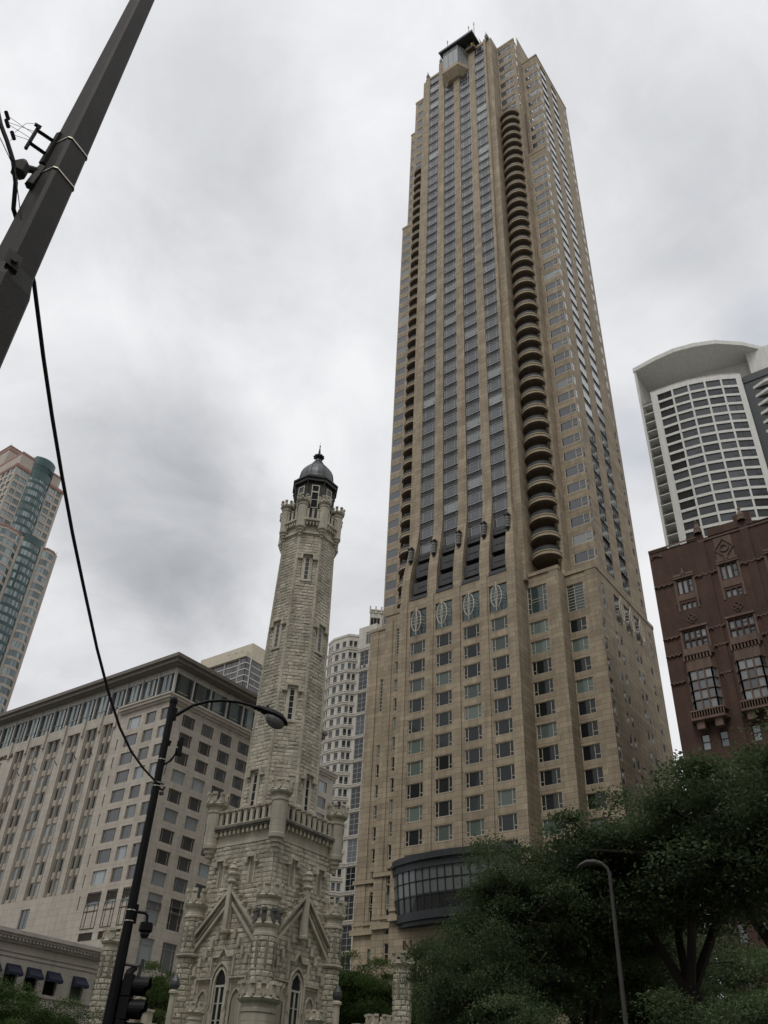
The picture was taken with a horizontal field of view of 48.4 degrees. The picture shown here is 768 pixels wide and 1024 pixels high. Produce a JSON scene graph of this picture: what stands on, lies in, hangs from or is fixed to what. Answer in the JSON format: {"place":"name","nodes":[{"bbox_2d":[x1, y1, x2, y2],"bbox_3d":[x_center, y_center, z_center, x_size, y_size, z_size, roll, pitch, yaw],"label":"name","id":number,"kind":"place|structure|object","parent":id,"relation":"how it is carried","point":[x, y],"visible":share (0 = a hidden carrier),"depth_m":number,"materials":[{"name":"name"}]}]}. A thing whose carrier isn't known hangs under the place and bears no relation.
{"place":"outdoors","nodes":[
{"label":"outdoors","id":0,"kind":"place"},
{"bbox_2d":[0,445,62,713],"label":"apartment tower","id":1,"kind":"structure","parent":0,"point":[31,493],"depth_m":282.42,"materials":[{"name":"stone"}]},
{"bbox_2d":[0,652,338,1021],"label":"hotel","id":2,"kind":"structure","parent":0,"point":[76,782],"depth_m":144.12,"materials":[{"name":"stone"}]},
{"bbox_2d":[135,937,153,967],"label":"window","id":3,"kind":"structure","parent":2,"relation":"in","point":[145,947],"depth_m":125.09,"materials":[{"name":"grey glass"}]},
{"bbox_2d":[143,900,160,926],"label":"window","id":4,"kind":"structure","parent":2,"relation":"in","point":[153,914],"depth_m":128.19,"materials":[{"name":"grey glass"}]},
{"bbox_2d":[151,870,165,887],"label":"window","id":5,"kind":"structure","parent":2,"relation":"in","point":[158,878],"depth_m":131.00,"materials":[{"name":"grey glass"}]},
{"bbox_2d":[0,707,326,901],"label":"window","id":6,"kind":"structure","parent":2,"relation":"in","point":[130,811],"depth_m":144.05,"materials":[{"name":"grey glass"}]},
{"bbox_2d":[158,942,176,974],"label":"window","id":7,"kind":"structure","parent":2,"relation":"in","point":[168,950],"depth_m":127.87,"materials":[{"name":"grey glass"}]},
{"bbox_2d":[166,906,181,932],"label":"window","id":8,"kind":"structure","parent":2,"relation":"in","point":[174,921],"depth_m":130.90,"materials":[{"name":"grey glass"}]},
{"bbox_2d":[201,643,264,693],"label":"apartment tower","id":9,"kind":"structure","parent":0,"point":[242,666],"depth_m":379.33,"materials":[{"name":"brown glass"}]},
{"bbox_2d":[0,0,767,996],"label":"sky","id":10,"kind":"structure","parent":0,"point":[218,277],"materials":[{"name":"grey"}]},
{"bbox_2d":[632,340,767,547],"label":"apartment tower","id":11,"kind":"structure","parent":0,"point":[704,408],"depth_m":218.93,"materials":[{"name":"white concrete"}]},
{"bbox_2d":[657,379,767,537],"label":"window","id":12,"kind":"structure","parent":11,"relation":"in","point":[737,425],"depth_m":213.57,"materials":[{"name":"glass"}]},
{"bbox_2d":[648,507,767,991],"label":"brick building","id":13,"kind":"structure","parent":0,"point":[711,591],"depth_m":94.01,"materials":[{"name":"brick"}]},
{"bbox_2d":[687,666,724,710],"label":"bay window","id":14,"kind":"structure","parent":13,"relation":"in","point":[705,688],"depth_m":91.25,"materials":[{"name":"glass"}]},
{"bbox_2d":[677,562,762,784],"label":"window","id":15,"kind":"structure","parent":13,"relation":"in","point":[724,736],"depth_m":94.86,"materials":[{"name":"grey glass"}]},
{"bbox_2d":[734,655,767,699],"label":"bay window","id":16,"kind":"structure","parent":13,"relation":"in","point":[752,672],"depth_m":88.86,"materials":[{"name":"glass"}]},
{"label":"ground","id":17,"kind":"structure","parent":0,"visible":0},
{"bbox_2d":[0,925,113,1023],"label":"civic building","id":18,"kind":"structure","parent":17,"relation":"on","point":[55,968],"depth_m":86.64,"materials":[{"name":"stone"}]},
{"bbox_2d":[320,606,382,972],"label":"apartment tower","id":19,"kind":"structure","parent":17,"relation":"on","point":[343,726],"depth_m":226.70,"materials":[{"name":"grey stone"}]},
{"bbox_2d":[320,641,357,783],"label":"window","id":20,"kind":"structure","parent":19,"relation":"in","point":[351,642],"depth_m":232.51,"materials":[{"name":"grey glass"}]},
{"bbox_2d":[342,925,351,950],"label":"window","id":21,"kind":"structure","parent":19,"relation":"in","point":[346,940],"depth_m":196.37,"materials":[{"name":"grey glass"}]},
{"bbox_2d":[345,866,355,890],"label":"window","id":22,"kind":"structure","parent":19,"relation":"in","point":[350,872],"depth_m":204.09,"materials":[{"name":"grey glass"}]},
{"bbox_2d":[347,839,356,862],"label":"window","id":23,"kind":"structure","parent":19,"relation":"in","point":[352,844],"depth_m":207.81,"materials":[{"name":"grey glass"}]},
{"bbox_2d":[348,812,358,835],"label":"window","id":24,"kind":"structure","parent":19,"relation":"in","point":[354,817],"depth_m":211.70,"materials":[{"name":"grey glass"}]},
{"bbox_2d":[414,830,636,1023],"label":"tree","id":25,"kind":"object","parent":17,"relation":"on","point":[517,890],"visible":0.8,"depth_m":30.56,"materials":[{"name":"green plant"}]},
{"bbox_2d":[349,22,711,1023],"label":"skyscraper","id":26,"kind":"structure","parent":17,"relation":"on","point":[515,686],"depth_m":138.26,"materials":[{"name":"beige stone"}]},
{"bbox_2d":[405,829,421,846],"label":"window","id":27,"kind":"structure","parent":26,"relation":"in","point":[413,837],"depth_m":113.34,"materials":[{"name":"black glass"}]},
{"bbox_2d":[406,805,421,822],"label":"window","id":28,"kind":"structure","parent":26,"relation":"in","point":[414,813],"depth_m":115.24,"materials":[{"name":"grey glass"}]},
{"bbox_2d":[406,782,422,799],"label":"window","id":29,"kind":"structure","parent":26,"relation":"in","point":[413,790],"depth_m":117.06,"materials":[{"name":"black glass"}]},
{"bbox_2d":[407,760,422,776],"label":"window","id":30,"kind":"structure","parent":26,"relation":"in","point":[413,768],"depth_m":118.96,"materials":[{"name":"grey glass"}]},
{"bbox_2d":[408,738,423,754],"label":"window","id":31,"kind":"structure","parent":26,"relation":"in","point":[416,746],"depth_m":120.83,"materials":[{"name":"grey glass"}]},
{"bbox_2d":[408,717,423,733],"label":"window","id":32,"kind":"structure","parent":26,"relation":"in","point":[417,725],"depth_m":122.67,"materials":[{"name":"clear glass"}]},
{"bbox_2d":[435,824,451,841],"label":"window","id":33,"kind":"structure","parent":26,"relation":"in","point":[443,832],"depth_m":111.04,"materials":[{"name":"grey glass"}]},
{"bbox_2d":[435,800,451,817],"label":"window","id":34,"kind":"structure","parent":26,"relation":"in","point":[444,808],"depth_m":112.93,"materials":[{"name":"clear glass"}]},
{"bbox_2d":[435,776,451,793],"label":"window","id":35,"kind":"structure","parent":26,"relation":"in","point":[442,785],"depth_m":114.79,"materials":[{"name":"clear glass"}]},
{"bbox_2d":[435,754,451,770],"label":"window","id":36,"kind":"structure","parent":26,"relation":"in","point":[443,762],"depth_m":116.66,"materials":[{"name":"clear glass"}]},
{"bbox_2d":[436,732,451,748],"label":"window","id":37,"kind":"structure","parent":26,"relation":"in","point":[442,740],"depth_m":118.49,"materials":[{"name":"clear glass"}]},
{"bbox_2d":[436,711,451,727],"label":"window","id":38,"kind":"structure","parent":26,"relation":"in","point":[442,719],"depth_m":120.36,"materials":[{"name":"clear glass"}]},
{"bbox_2d":[436,690,451,706],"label":"window","id":39,"kind":"structure","parent":26,"relation":"in","point":[443,698],"depth_m":122.23,"materials":[{"name":"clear glass"}]},
{"bbox_2d":[436,670,451,686],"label":"window","id":40,"kind":"structure","parent":26,"relation":"in","point":[443,678],"depth_m":124.09,"materials":[{"name":"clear glass"}]},
{"bbox_2d":[436,651,451,666],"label":"window","id":41,"kind":"structure","parent":26,"relation":"in","point":[445,658],"depth_m":125.98,"materials":[{"name":"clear glass"}]},
{"bbox_2d":[464,663,479,678],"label":"window","id":42,"kind":"structure","parent":26,"relation":"in","point":[473,670],"depth_m":121.78,"materials":[{"name":"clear glass"}]},
{"bbox_2d":[464,643,479,658],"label":"window","id":43,"kind":"structure","parent":26,"relation":"in","point":[470,651],"depth_m":123.64,"materials":[{"name":"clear glass"}]},
{"bbox_2d":[464,683,480,699],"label":"window","id":44,"kind":"structure","parent":26,"relation":"in","point":[471,691],"depth_m":119.92,"materials":[{"name":"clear glass"}]},
{"bbox_2d":[465,725,481,742],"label":"window","id":45,"kind":"structure","parent":26,"relation":"in","point":[473,733],"depth_m":116.17,"materials":[{"name":"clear glass"}]},
{"bbox_2d":[465,704,481,720],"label":"window","id":46,"kind":"structure","parent":26,"relation":"in","point":[471,712],"depth_m":118.00,"materials":[{"name":"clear glass"}]},
{"bbox_2d":[465,747,482,764],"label":"window","id":47,"kind":"structure","parent":26,"relation":"in","point":[472,756],"depth_m":114.32,"materials":[{"name":"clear glass"}]},
{"bbox_2d":[466,770,482,787],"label":"window","id":48,"kind":"structure","parent":26,"relation":"in","point":[473,779],"depth_m":112.42,"materials":[{"name":"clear glass"}]},
{"bbox_2d":[466,794,483,811],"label":"window","id":49,"kind":"structure","parent":26,"relation":"in","point":[476,802],"depth_m":110.56,"materials":[{"name":"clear glass"}]},
{"bbox_2d":[466,818,484,836],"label":"window","id":50,"kind":"structure","parent":26,"relation":"in","point":[473,827],"depth_m":108.74,"materials":[{"name":"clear glass"}]},
{"bbox_2d":[491,616,507,631],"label":"window","id":51,"kind":"structure","parent":26,"relation":"in","point":[500,623],"depth_m":123.21,"materials":[{"name":"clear glass"}]},
{"bbox_2d":[492,635,508,651],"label":"window","id":52,"kind":"structure","parent":26,"relation":"in","point":[502,642],"depth_m":121.33,"materials":[{"name":"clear glass"}]},
{"bbox_2d":[492,655,509,671],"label":"window","id":53,"kind":"structure","parent":26,"relation":"in","point":[503,662],"depth_m":119.45,"materials":[{"name":"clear glass"}]},
{"bbox_2d":[493,675,510,691],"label":"window","id":54,"kind":"structure","parent":26,"relation":"in","point":[502,683],"depth_m":117.61,"materials":[{"name":"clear glass"}]},
{"bbox_2d":[494,696,511,713],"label":"window","id":55,"kind":"structure","parent":26,"relation":"in","point":[503,704],"depth_m":115.75,"materials":[{"name":"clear glass"}]},
{"bbox_2d":[495,718,512,735],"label":"window","id":56,"kind":"structure","parent":26,"relation":"in","point":[505,726],"depth_m":113.87,"materials":[{"name":"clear glass"}]},
{"bbox_2d":[495,741,513,758],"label":"window","id":57,"kind":"structure","parent":26,"relation":"in","point":[505,749],"depth_m":112.00,"materials":[{"name":"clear glass"}]},
{"bbox_2d":[496,764,514,782],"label":"window","id":58,"kind":"structure","parent":26,"relation":"in","point":[504,773],"depth_m":110.13,"materials":[{"name":"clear glass"}]},
{"bbox_2d":[497,788,515,806],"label":"window","id":59,"kind":"structure","parent":26,"relation":"in","point":[504,797],"depth_m":108.27,"materials":[{"name":"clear glass"}]},
{"bbox_2d":[498,813,517,831],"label":"window","id":60,"kind":"structure","parent":26,"relation":"in","point":[508,822],"depth_m":106.40,"materials":[{"name":"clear glass"}]},
{"bbox_2d":[368,44,669,968],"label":"window","id":61,"kind":"structure","parent":26,"relation":"in","point":[499,489],"depth_m":169.24,"materials":[{"name":"grey glass"}]},
{"bbox_2d":[527,583,547,614],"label":"window","id":62,"kind":"structure","parent":26,"relation":"in","point":[537,596],"depth_m":125.74,"materials":[{"name":"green glass"}]},
{"bbox_2d":[530,619,548,635],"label":"window","id":63,"kind":"structure","parent":26,"relation":"in","point":[541,626],"depth_m":122.94,"materials":[{"name":"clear glass"}]},
{"bbox_2d":[531,638,550,654],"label":"window","id":64,"kind":"structure","parent":26,"relation":"in","point":[541,646],"depth_m":121.10,"materials":[{"name":"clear glass"}]},
{"bbox_2d":[532,658,551,675],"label":"window","id":65,"kind":"structure","parent":26,"relation":"in","point":[542,666],"depth_m":119.22,"materials":[{"name":"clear glass"}]},
{"bbox_2d":[534,678,553,695],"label":"window","id":66,"kind":"structure","parent":26,"relation":"in","point":[546,686],"depth_m":117.36,"materials":[{"name":"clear glass"}]},
{"bbox_2d":[535,700,555,717],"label":"window","id":67,"kind":"structure","parent":26,"relation":"in","point":[546,708],"depth_m":115.49,"materials":[{"name":"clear glass"}]},
{"bbox_2d":[536,722,556,739],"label":"window","id":68,"kind":"structure","parent":26,"relation":"in","point":[548,730],"depth_m":113.62,"materials":[{"name":"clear glass"}]},
{"bbox_2d":[538,744,558,762],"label":"window","id":69,"kind":"structure","parent":26,"relation":"in","point":[549,753],"depth_m":111.75,"materials":[{"name":"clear glass"}]},
{"bbox_2d":[540,768,560,786],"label":"window","id":70,"kind":"structure","parent":26,"relation":"in","point":[552,776],"depth_m":109.88,"materials":[{"name":"black glass"}]},
{"bbox_2d":[541,792,562,810],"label":"window","id":71,"kind":"structure","parent":26,"relation":"in","point":[553,801],"depth_m":108.02,"materials":[{"name":"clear glass"}]},
{"bbox_2d":[566,582,584,611],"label":"window","id":72,"kind":"structure","parent":26,"relation":"in","point":[575,593],"depth_m":124.67,"materials":[{"name":"white glass"}]},
{"bbox_2d":[570,617,586,632],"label":"window","id":73,"kind":"structure","parent":26,"relation":"in","point":[579,624],"depth_m":121.96,"materials":[{"name":"black glass"}]},
{"bbox_2d":[568,495,588,510],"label":"window","id":74,"kind":"structure","parent":26,"relation":"in","point":[582,501],"depth_m":136.49,"materials":[{"name":"grey glass"}]},
{"bbox_2d":[572,636,588,652],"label":"window","id":75,"kind":"structure","parent":26,"relation":"in","point":[580,644],"depth_m":120.10,"materials":[{"name":"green glass"}]},
{"bbox_2d":[570,512,590,527],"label":"window","id":76,"kind":"structure","parent":26,"relation":"in","point":[585,518],"depth_m":134.47,"materials":[{"name":"grey glass"}]},
{"bbox_2d":[573,656,591,672],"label":"window","id":77,"kind":"structure","parent":26,"relation":"in","point":[583,664],"depth_m":118.23,"materials":[{"name":"black glass"}]},
{"bbox_2d":[572,530,592,545],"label":"window","id":78,"kind":"structure","parent":26,"relation":"in","point":[586,536],"depth_m":132.45,"materials":[{"name":"grey glass"}]},
{"bbox_2d":[574,548,594,563],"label":"window","id":79,"kind":"structure","parent":26,"relation":"in","point":[589,554],"depth_m":130.43,"materials":[{"name":"grey glass"}]},
{"bbox_2d":[576,677,593,693],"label":"window","id":80,"kind":"structure","parent":26,"relation":"in","point":[584,685],"depth_m":116.36,"materials":[{"name":"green glass"}]},
{"bbox_2d":[578,698,595,715],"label":"window","id":81,"kind":"structure","parent":26,"relation":"in","point":[585,707],"depth_m":114.51,"materials":[{"name":"black glass"}]},
{"bbox_2d":[580,721,598,737],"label":"window","id":82,"kind":"structure","parent":26,"relation":"in","point":[588,729],"depth_m":112.63,"materials":[{"name":"black glass"}]},
{"bbox_2d":[582,743,601,761],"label":"window","id":83,"kind":"structure","parent":26,"relation":"in","point":[590,752],"depth_m":110.77,"materials":[{"name":"black glass"}]},
{"bbox_2d":[584,767,603,784],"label":"window","id":84,"kind":"structure","parent":26,"relation":"in","point":[595,775],"depth_m":108.90,"materials":[{"name":"black glass"}]},
{"bbox_2d":[514,762,767,1023],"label":"tree","id":85,"kind":"object","parent":17,"relation":"on","point":[691,973],"visible":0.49,"depth_m":30.98,"materials":[{"name":"green plant"}]},
{"bbox_2d":[572,741,767,947],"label":"tree","id":86,"kind":"object","parent":17,"relation":"on","point":[708,794],"visible":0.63,"depth_m":28.89,"materials":[{"name":"green plant"}]},
{"label":"road","id":87,"kind":"structure","parent":0,"visible":0},
{"bbox_2d":[0,973,49,1023],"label":"tree","id":88,"kind":"object","parent":87,"relation":"on","point":[12,994],"visible":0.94,"depth_m":40.20,"materials":[{"name":"green plant"}]},
{"bbox_2d":[9,990,104,1023],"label":"tree","id":89,"kind":"object","parent":87,"relation":"on","point":[50,1017],"visible":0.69,"depth_m":42.12,"materials":[{"name":"green plant"}]},
{"bbox_2d":[0,0,154,367],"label":"light pole","id":90,"kind":"object","parent":87,"relation":"on","point":[50,182],"visible":0.98,"depth_m":7.60,"materials":[{"name":"metal"}]},
{"bbox_2d":[0,113,157,783],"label":"overhead cable","id":91,"kind":"object","parent":90,"relation":"attached to","point":[34,284],"visible":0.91,"depth_m":8.79,"materials":[{"name":"rubber"}]},
{"bbox_2d":[102,696,287,1023],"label":"street lamp","id":92,"kind":"object","parent":87,"relation":"on","point":[274,719],"visible":1,"depth_m":16.34,"materials":[{"name":"black metal"}]},
{"bbox_2d":[114,959,151,1023],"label":"traffic signal","id":93,"kind":"object","parent":92,"relation":"attached to","point":[128,1006],"visible":0.97,"depth_m":14.80,"materials":[{"name":"black paint"}]},
{"bbox_2d":[133,904,152,938],"bbox_3d":[-4.369,7.470,15.554,0.352,0.555,0.247,-3,-37,9],"label":"security camera","id":94,"kind":"object","parent":92,"relation":"attached to","point":[145,928],"visible":1,"depth_m":15.44,"materials":[{"name":"black paint"}]},
{"bbox_2d":[383,908,557,1023],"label":"tree","id":95,"kind":"object","parent":87,"relation":"on","point":[461,983],"visible":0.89,"depth_m":27.63,"materials":[{"name":"green plant"}]},
{"bbox_2d":[457,987,576,1023],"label":"tree","id":96,"kind":"object","parent":87,"relation":"on","point":[531,1017],"visible":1,"depth_m":22.80,"materials":[{"name":"green plant"}]},
{"bbox_2d":[577,859,627,1023],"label":"street lamp","id":97,"kind":"object","parent":87,"relation":"on","point":[591,862],"visible":1,"depth_m":24.81,"materials":[{"name":"grey metal"}]},
{"bbox_2d":[620,985,767,1023],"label":"tree","id":98,"kind":"object","parent":87,"relation":"on","point":[655,995],"visible":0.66,"depth_m":20.41,"materials":[{"name":"green plant"}]},
{"bbox_2d":[683,944,767,1023],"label":"tree","id":99,"kind":"object","parent":87,"relation":"on","point":[759,1004],"visible":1,"depth_m":18.27,"materials":[{"name":"green plant"}]},
{"bbox_2d":[690,707,767,953],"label":"tree","id":100,"kind":"object","parent":87,"relation":"on","point":[753,817],"visible":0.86,"depth_m":26.69,"materials":[{"name":"green plant"}]},
{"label":"park lawn","id":101,"kind":"structure","parent":0,"visible":0},
{"bbox_2d":[133,957,180,1023],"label":"tree","id":102,"kind":"object","parent":101,"relation":"on","point":[157,995],"visible":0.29,"depth_m":62.33,"materials":[{"name":"green plant"}]},
{"bbox_2d":[86,443,414,1023],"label":"stone water tower","id":103,"kind":"structure","parent":101,"relation":"on","point":[264,917],"depth_m":57.55,"materials":[{"name":"beige stone"}]},
{"bbox_2d":[328,948,388,1023],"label":"tree","id":104,"kind":"object","parent":101,"relation":"on","point":[342,981],"visible":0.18,"depth_m":69.89,"materials":[{"name":"green plant"}]},
{"bbox_2d":[328,952,432,1023],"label":"tree","id":105,"kind":"object","parent":101,"relation":"on","point":[377,990],"visible":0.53,"depth_m":68.60,"materials":[{"name":"green plant"}]},
{"bbox_2d":[389,931,569,1023],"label":"tree","id":106,"kind":"object","parent":101,"relation":"on","point":[416,959],"visible":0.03,"depth_m":39.34,"materials":[{"name":"green plant"}]},
{"bbox_2d":[409,814,729,1023],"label":"tree","id":107,"kind":"object","parent":101,"relation":"on","point":[632,956],"visible":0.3,"depth_m":32.08,"materials":[{"name":"green plant"}]},
{"bbox_2d":[555,922,767,1023],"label":"tree","id":108,"kind":"object","parent":101,"relation":"on","point":[727,963],"visible":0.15,"depth_m":37.02,"materials":[{"name":"green plant"}]},
{"bbox_2d":[671,923,767,1023],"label":"tree","id":109,"kind":"object","parent":101,"relation":"on","point":[746,979],"visible":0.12,"depth_m":44.16,"materials":[{"name":"green plant"}]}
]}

